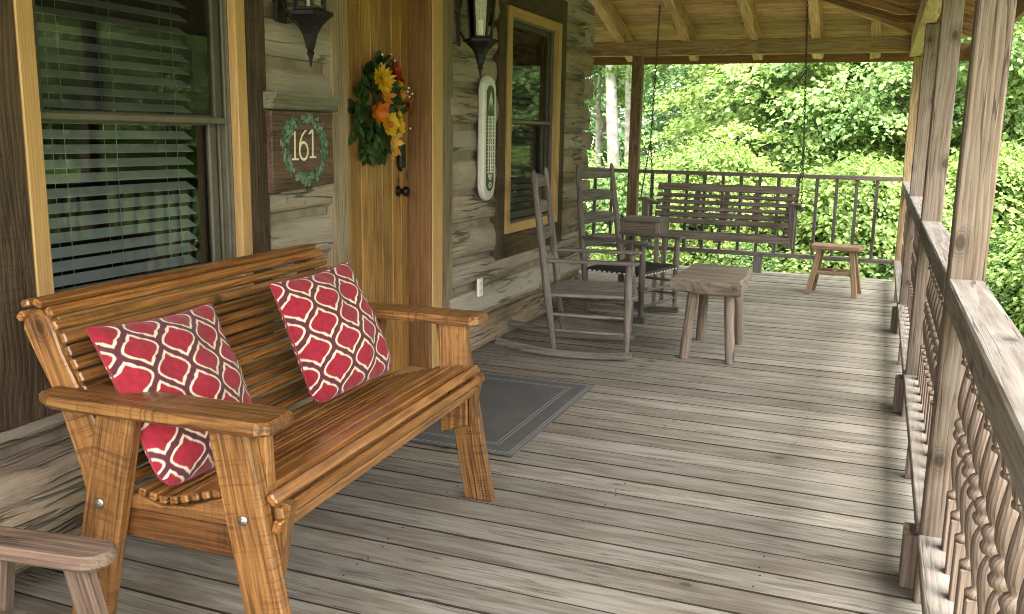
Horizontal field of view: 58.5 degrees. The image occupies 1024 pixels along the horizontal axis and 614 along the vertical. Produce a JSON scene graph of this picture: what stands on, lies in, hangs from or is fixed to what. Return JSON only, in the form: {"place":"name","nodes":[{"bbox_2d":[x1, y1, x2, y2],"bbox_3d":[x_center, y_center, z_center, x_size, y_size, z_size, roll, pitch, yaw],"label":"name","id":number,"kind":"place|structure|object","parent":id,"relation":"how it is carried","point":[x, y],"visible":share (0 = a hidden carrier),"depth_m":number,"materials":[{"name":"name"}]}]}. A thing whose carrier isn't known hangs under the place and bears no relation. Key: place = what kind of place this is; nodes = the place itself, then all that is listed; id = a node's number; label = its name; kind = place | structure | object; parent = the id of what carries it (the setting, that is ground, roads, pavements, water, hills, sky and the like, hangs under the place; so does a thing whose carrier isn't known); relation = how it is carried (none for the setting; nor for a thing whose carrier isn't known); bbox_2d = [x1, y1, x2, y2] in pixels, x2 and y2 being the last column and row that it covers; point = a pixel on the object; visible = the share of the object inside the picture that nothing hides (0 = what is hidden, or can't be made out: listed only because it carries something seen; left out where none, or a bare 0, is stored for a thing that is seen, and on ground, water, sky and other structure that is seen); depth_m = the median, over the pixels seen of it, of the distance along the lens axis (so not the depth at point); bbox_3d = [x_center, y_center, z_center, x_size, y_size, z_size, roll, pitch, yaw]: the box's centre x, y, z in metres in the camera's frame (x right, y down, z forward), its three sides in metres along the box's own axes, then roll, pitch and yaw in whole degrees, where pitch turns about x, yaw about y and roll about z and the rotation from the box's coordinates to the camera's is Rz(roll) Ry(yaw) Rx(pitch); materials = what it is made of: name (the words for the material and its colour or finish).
{"place":"outdoors","nodes":[
{"label":"outdoors","id":0,"kind":"place"},
{"bbox_2d":[13,259,921,613],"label":"deck","id":1,"kind":"structure","parent":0,"point":[761,475],"depth_m":3.47,"materials":[{"name":"grey wood"}]},
{"bbox_2d":[0,526,118,613],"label":"armchair","id":2,"kind":"object","parent":1,"relation":"on","point":[79,561],"visible":1,"depth_m":1.81,"materials":[{"name":"brown wood"}]},
{"bbox_2d":[16,243,494,613],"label":"slatted bench","id":3,"kind":"object","parent":1,"relation":"on","point":[273,476],"visible":0.84,"depth_m":2.34,"materials":[{"name":"brown wood"}]},
{"bbox_2d":[85,303,252,485],"bbox_3d":[-0.868,0.229,2.470,0.254,0.417,0.459,5,11,21],"label":"cushion","id":4,"kind":"object","parent":3,"relation":"on","point":[189,352],"visible":0.69,"depth_m":2.35,"materials":[{"name":"fabric"}]},
{"bbox_2d":[269,261,391,402],"bbox_3d":[-0.584,0.078,3.038,0.229,0.405,0.416,5,11,21],"label":"cushion","id":5,"kind":"object","parent":3,"relation":"on","point":[335,333],"visible":1,"depth_m":2.94,"materials":[{"name":"fabric"}]},
{"bbox_2d":[0,0,594,573],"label":"log cabin","id":6,"kind":"object","parent":1,"relation":"on","point":[132,138],"visible":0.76,"depth_m":4.22,"materials":[{"name":"brown wood"}]},
{"bbox_2d":[12,0,253,332],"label":"window","id":7,"kind":"structure","parent":6,"relation":"in","point":[220,119],"depth_m":3.25,"materials":[{"name":"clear glass"}]},
{"bbox_2d":[263,91,341,193],"bbox_3d":[-0.881,-0.700,3.897,0.070,0.407,0.482,5,11,21],"label":"number sign","id":8,"kind":"object","parent":6,"relation":"attached to","point":[299,149],"visible":1,"depth_m":3.85,"materials":[{"name":"brown wood"}]},
{"bbox_2d":[274,0,332,66],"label":"wall lantern","id":9,"kind":"object","parent":6,"relation":"attached to","point":[309,20],"depth_m":3.69,"materials":[{"name":"black metal"}]},
{"bbox_2d":[346,0,409,374],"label":"door","id":10,"kind":"structure","parent":6,"relation":"in","point":[378,194],"depth_m":4.80,"materials":[{"name":"brown wood"}]},
{"bbox_2d":[347,50,414,166],"bbox_3d":[-0.641,-1.011,4.655,0.177,0.588,0.530,5,11,21],"label":"flower swag","id":11,"kind":"object","parent":10,"relation":"hanging from","point":[375,147],"visible":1,"depth_m":4.59,"materials":[{"name":"green plant"}]},
{"bbox_2d":[458,0,497,77],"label":"wall lantern","id":12,"kind":"object","parent":6,"relation":"attached to","point":[480,45],"depth_m":5.25,"materials":[{"name":"black metal"}]},
{"bbox_2d":[477,278,482,296],"bbox_3d":[-0.204,-0.125,5.820,0.016,0.118,0.075,5,11,21],"label":"wall outlet","id":13,"kind":"object","parent":6,"relation":"attached to","point":[479,287],"depth_m":5.80,"materials":[{"name":"white plastic"}]},
{"bbox_2d":[477,75,495,200],"bbox_3d":[-0.154,-1.052,5.711,0.054,0.770,0.200,5,11,21],"label":"wall thermometer","id":14,"kind":"object","parent":6,"relation":"attached to","point":[486,136],"depth_m":5.66,"materials":[{"name":"white plastic"}]},
{"bbox_2d":[504,5,562,233],"bbox_3d":[0.074,-1.316,6.549,0.210,1.485,1.060,5,11,21],"label":"window","id":15,"kind":"structure","parent":6,"relation":"in","point":[546,63],"depth_m":6.82,"materials":[{"name":"clear glass"}]},
{"bbox_2d":[586,0,1023,64],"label":"porch roof","id":16,"kind":"structure","parent":6,"relation":"attached to","point":[727,31],"depth_m":8.97,"materials":[{"name":"brown wood"}]},
{"bbox_2d":[637,2,808,249],"bbox_3d":[1.967,-1.683,8.393,1.455,2.180,0.638,5,11,21],"label":"porch swing","id":17,"kind":"object","parent":16,"relation":"hanging from","point":[788,219],"visible":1,"depth_m":8.63,"materials":[{"name":"wood"}]},
{"bbox_2d":[410,371,594,456],"bbox_3d":[-0.184,0.498,4.624,0.890,0.009,1.233,5,11,21],"label":"door mat","id":18,"kind":"object","parent":1,"relation":"on","point":[518,413],"depth_m":4.55,"materials":[{"name":"grey fabric"}]},
{"bbox_2d":[495,167,641,359],"bbox_3d":[0.379,-0.299,5.818,0.875,1.143,0.634,3,11,9],"label":"rocking chair","id":19,"kind":"object","parent":1,"relation":"on","point":[561,290],"visible":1,"depth_m":5.65,"materials":[{"name":"wood"}]},
{"bbox_2d":[592,168,627,247],"bbox_3d":[-0.365,-1.120,10.474,3.448,1.017,0.075,5,11,21],"label":"back railing","id":20,"kind":"object","parent":1,"relation":"on","point":[618,170],"visible":0.1,"depth_m":9.91,"materials":[{"name":"wood"}]},
{"bbox_2d":[552,163,685,323],"bbox_3d":[0.802,-0.514,6.997,0.875,1.143,0.634,9,13,35],"label":"rocking chair","id":21,"kind":"object","parent":1,"relation":"on","point":[643,269],"visible":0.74,"depth_m":6.98,"materials":[{"name":"wood"}]},
{"bbox_2d":[624,56,643,259],"bbox_3d":[1.299,-1.522,9.732,0.108,2.220,0.092,5,11,21],"label":"porch post","id":22,"kind":"object","parent":1,"relation":"on","point":[637,79],"visible":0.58,"depth_m":9.64,"materials":[{"name":"brown wood"}]},
{"bbox_2d":[618,215,668,305],"bbox_3d":[1.087,-0.394,7.609,0.340,0.704,0.340,5,11,21],"label":"side table","id":23,"kind":"object","parent":1,"relation":"on","point":[647,224],"visible":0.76,"depth_m":7.45,"materials":[{"name":"brown wood"}]},
{"bbox_2d":[670,263,752,364],"bbox_3d":[1.297,0.032,5.899,0.441,0.519,0.780,5,11,21],"label":"slab stool","id":24,"kind":"object","parent":1,"relation":"on","point":[730,284],"visible":1,"depth_m":5.67,"materials":[{"name":"brown wood"}]},
{"bbox_2d":[635,169,901,272],"bbox_3d":[2.540,-0.856,9.342,2.586,1.017,0.075,5,11,21],"label":"back railing","id":25,"kind":"object","parent":1,"relation":"on","point":[757,259],"visible":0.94,"depth_m":9.23,"materials":[{"name":"wood"}]},
{"bbox_2d":[805,242,863,297],"bbox_3d":[2.888,-0.332,8.169,0.444,0.448,0.324,7,12,27],"label":"splay leg stool","id":26,"kind":"object","parent":1,"relation":"on","point":[852,273],"visible":1,"depth_m":8.12,"materials":[{"name":"beige wood"}]},
{"bbox_2d":[890,181,910,331],"bbox_3d":[3.287,-0.508,7.660,0.152,0.985,2.542,5,11,21],"label":"porch railing","id":27,"kind":"object","parent":1,"relation":"on","point":[905,188],"visible":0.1,"depth_m":7.72,"materials":[{"name":"brown wood"}]},
{"bbox_2d":[893,196,922,411],"bbox_3d":[2.405,-0.113,5.488,0.152,0.985,2.047,5,11,21],"label":"porch railing","id":28,"kind":"object","parent":1,"relation":"on","point":[904,311],"visible":0.2,"depth_m":5.62,"materials":[{"name":"brown wood"}]},
{"bbox_2d":[893,57,922,282],"bbox_3d":[3.798,-1.272,8.757,0.100,2.175,0.092,5,11,21],"label":"porch post","id":29,"kind":"object","parent":1,"relation":"on","point":[912,114],"visible":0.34,"depth_m":8.67,"materials":[{"name":"beige wood"}]},
{"bbox_2d":[896,24,939,334],"bbox_3d":[2.821,-0.836,6.360,0.092,2.175,0.092,5,11,21],"label":"porch post","id":30,"kind":"object","parent":1,"relation":"on","point":[930,48],"visible":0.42,"depth_m":6.26,"materials":[{"name":"wood"}]},
{"bbox_2d":[899,221,949,588],"bbox_3d":[1.637,0.231,3.596,0.152,0.985,1.929,5,11,21],"label":"porch railing","id":31,"kind":"object","parent":1,"relation":"on","point":[934,236],"visible":0.36,"depth_m":3.60,"materials":[{"name":"brown wood"}]},
{"bbox_2d":[901,0,964,417],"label":"porch post","id":32,"kind":"object","parent":1,"relation":"on","point":[947,63],"visible":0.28,"depth_m":4.32,"materials":[{"name":"wood"}]},
{"bbox_2d":[913,0,1016,603],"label":"porch post","id":33,"kind":"object","parent":1,"relation":"on","point":[987,82],"visible":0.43,"depth_m":2.50,"materials":[{"name":"beige wood"}]},
{"bbox_2d":[917,279,1023,613],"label":"porch railing","id":34,"kind":"object","parent":1,"relation":"on","point":[971,561],"visible":1,"depth_m":1.94,"materials":[{"name":"brown wood"}]},
{"bbox_2d":[588,131,690,164],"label":"ground","id":35,"kind":"structure","parent":0,"point":[644,143],"depth_m":58.48,"materials":[{"name":"green plant"}]},
{"bbox_2d":[586,77,605,166],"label":"sapling tree","id":36,"kind":"object","parent":35,"relation":"on","point":[594,130],"depth_m":25.65,"materials":[{"name":"green plant"}]},
{"bbox_2d":[582,151,639,257],"bbox_3d":[0.623,-1.066,13.815,3.519,2.726,4.133,4,11,13],"label":"leafy shrub","id":37,"kind":"object","parent":35,"relation":"on","point":[593,153],"visible":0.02,"depth_m":13.98,"materials":[{"name":"green plant"}]},
{"bbox_2d":[605,65,619,167],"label":"pale trunk tree","id":38,"kind":"object","parent":35,"relation":"on","point":[612,122],"visible":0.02,"depth_m":18.04,"materials":[{"name":"white plant"}]},
{"bbox_2d":[584,65,672,222],"bbox_3d":[2.031,-5.622,20.749,3.958,8.280,4.039,4,11,15],"label":"pale trunk tree","id":39,"kind":"object","parent":35,"relation":"on","point":[599,91],"visible":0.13,"depth_m":20.79,"materials":[{"name":"green plant"}]},
{"bbox_2d":[583,64,704,167],"bbox_3d":[2.964,-9.033,28.759,7.844,11.822,9.770,-5,12,-30],"label":"woodland tree","id":40,"kind":"object","parent":35,"relation":"on","point":[655,125],"visible":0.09,"depth_m":27.08,"materials":[{"name":"green plant"}]},
{"bbox_2d":[587,221,705,265],"bbox_3d":[1.873,-0.344,11.714,2.519,1.601,2.312,2,11,5],"label":"leafy shrub","id":41,"kind":"object","parent":35,"relation":"on","point":[613,257],"visible":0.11,"depth_m":11.37,"materials":[{"name":"green plant"}]},
{"bbox_2d":[583,148,710,260],"bbox_3d":[1.698,-0.882,13.368,3.824,2.824,3.732,-3,12,-22],"label":"leafy shrub","id":42,"kind":"object","parent":35,"relation":"on","point":[620,180],"visible":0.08,"depth_m":12.60,"materials":[{"name":"green plant"}]},
{"bbox_2d":[591,64,729,162],"bbox_3d":[2.184,-5.911,18.547,5.332,9.834,5.432,5,11,19],"label":"pale trunk tree","id":43,"kind":"object","parent":35,"relation":"on","point":[597,70],"visible":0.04,"depth_m":18.74,"materials":[{"name":"green plant"}]},
{"bbox_2d":[620,66,748,145],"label":"woodland tree","id":44,"kind":"object","parent":35,"relation":"on","point":[646,99],"depth_m":38.38,"materials":[{"name":"green plant"}]},
{"bbox_2d":[643,66,766,147],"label":"woodland tree","id":45,"kind":"object","parent":35,"relation":"on","point":[685,101],"depth_m":28.94,"materials":[{"name":"green plant"}]},
{"bbox_2d":[598,129,830,275],"bbox_3d":[3.048,-0.839,12.213,4.088,3.012,3.594,-3,11,-19],"label":"leafy shrub","id":46,"kind":"object","parent":35,"relation":"on","point":[732,158],"visible":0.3,"depth_m":11.52,"materials":[{"name":"green plant"}]},
{"bbox_2d":[653,65,800,153],"bbox_3d":[5.645,-4.432,19.400,5.721,6.936,5.548,-4,12,-26],"label":"sapling tree","id":47,"kind":"object","parent":35,"relation":"on","point":[685,73],"depth_m":19.55,"materials":[{"name":"green plant"}]},
{"bbox_2d":[668,241,803,273],"bbox_3d":[2.658,-0.110,11.054,2.433,1.496,2.186,-8,14,-41],"label":"leafy shrub","id":48,"kind":"object","parent":35,"relation":"on","point":[773,264],"visible":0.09,"depth_m":10.84,"materials":[{"name":"green plant"}]},
{"bbox_2d":[614,62,954,198],"bbox_3d":[4.644,-3.263,15.815,5.956,6.057,5.981,8,13,32],"label":"sapling tree","id":49,"kind":"object","parent":35,"relation":"on","point":[673,77],"visible":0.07,"depth_m":15.20,"materials":[{"name":"green plant"}]},
{"bbox_2d":[625,62,957,267],"bbox_3d":[4.018,-2.401,13.902,5.156,4.951,4.978,11,14,42],"label":"sapling tree","id":50,"kind":"object","parent":35,"relation":"on","point":[730,120],"visible":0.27,"depth_m":12.98,"materials":[{"name":"green plant"}]},
{"bbox_2d":[708,163,880,277],"bbox_3d":[3.989,-0.677,12.512,3.715,2.656,3.769,-6,13,-34],"label":"leafy shrub","id":51,"kind":"object","parent":35,"relation":"on","point":[760,246],"visible":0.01,"depth_m":11.67,"materials":[{"name":"green plant"}]},
{"bbox_2d":[678,61,966,164],"bbox_3d":[5.535,-3.691,15.794,5.723,6.718,5.510,4,11,15],"label":"sapling tree","id":52,"kind":"object","parent":35,"relation":"on","point":[763,100],"visible":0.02,"depth_m":15.13,"materials":[{"name":"green plant"}]},
{"bbox_2d":[740,143,1022,324],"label":"leafy shrub","id":53,"kind":"object","parent":35,"relation":"on","point":[886,225],"visible":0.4,"depth_m":10.66,"materials":[{"name":"green plant"}]},
{"bbox_2d":[745,16,1023,304],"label":"sapling tree","id":54,"kind":"object","parent":35,"relation":"on","point":[891,76],"visible":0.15,"depth_m":11.79,"materials":[{"name":"green plant"}]},
{"bbox_2d":[797,65,1019,142],"bbox_3d":[7.793,-3.831,18.234,6.025,6.557,6.114,-4,12,-25],"label":"sapling tree","id":55,"kind":"object","parent":35,"relation":"on","point":[898,108],"depth_m":17.23,"materials":[{"name":"green plant"}]},
{"bbox_2d":[824,132,1023,320],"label":"leafy shrub","id":56,"kind":"object","parent":35,"relation":"on","point":[1010,168],"visible":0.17,"depth_m":10.65,"materials":[{"name":"green plant"}]},
{"bbox_2d":[852,21,1023,152],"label":"sapling tree","id":57,"kind":"object","parent":35,"relation":"on","point":[955,141],"visible":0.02,"depth_m":16.19,"materials":[{"name":"green plant"}]},
{"bbox_2d":[860,245,1020,317],"bbox_3d":[4.805,-0.050,10.557,2.539,1.782,2.444,0,11,-5],"label":"leafy shrub","id":58,"kind":"object","parent":35,"relation":"on","point":[888,276],"visible":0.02,"depth_m":10.14,"materials":[{"name":"green plant"}]},
{"bbox_2d":[864,18,1023,222],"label":"sapling tree","id":59,"kind":"object","parent":35,"relation":"on","point":[1015,83],"visible":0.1,"depth_m":12.56,"materials":[{"name":"green plant"}]},
{"bbox_2d":[986,202,1023,337],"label":"leafy shrub","id":60,"kind":"object","parent":35,"relation":"on","point":[1019,320],"visible":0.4,"depth_m":9.49,"materials":[{"name":"green plant"}]},
{"bbox_2d":[1002,77,1023,145],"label":"sapling tree","id":61,"kind":"object","parent":35,"relation":"on","point":[1013,131],"visible":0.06,"depth_m":13.19,"materials":[{"name":"green plant"}]},
{"bbox_2d":[585,75,700,130],"label":"sky","id":62,"kind":"structure","parent":0,"point":[619,129],"materials":[{"name":"white"}]}
]}

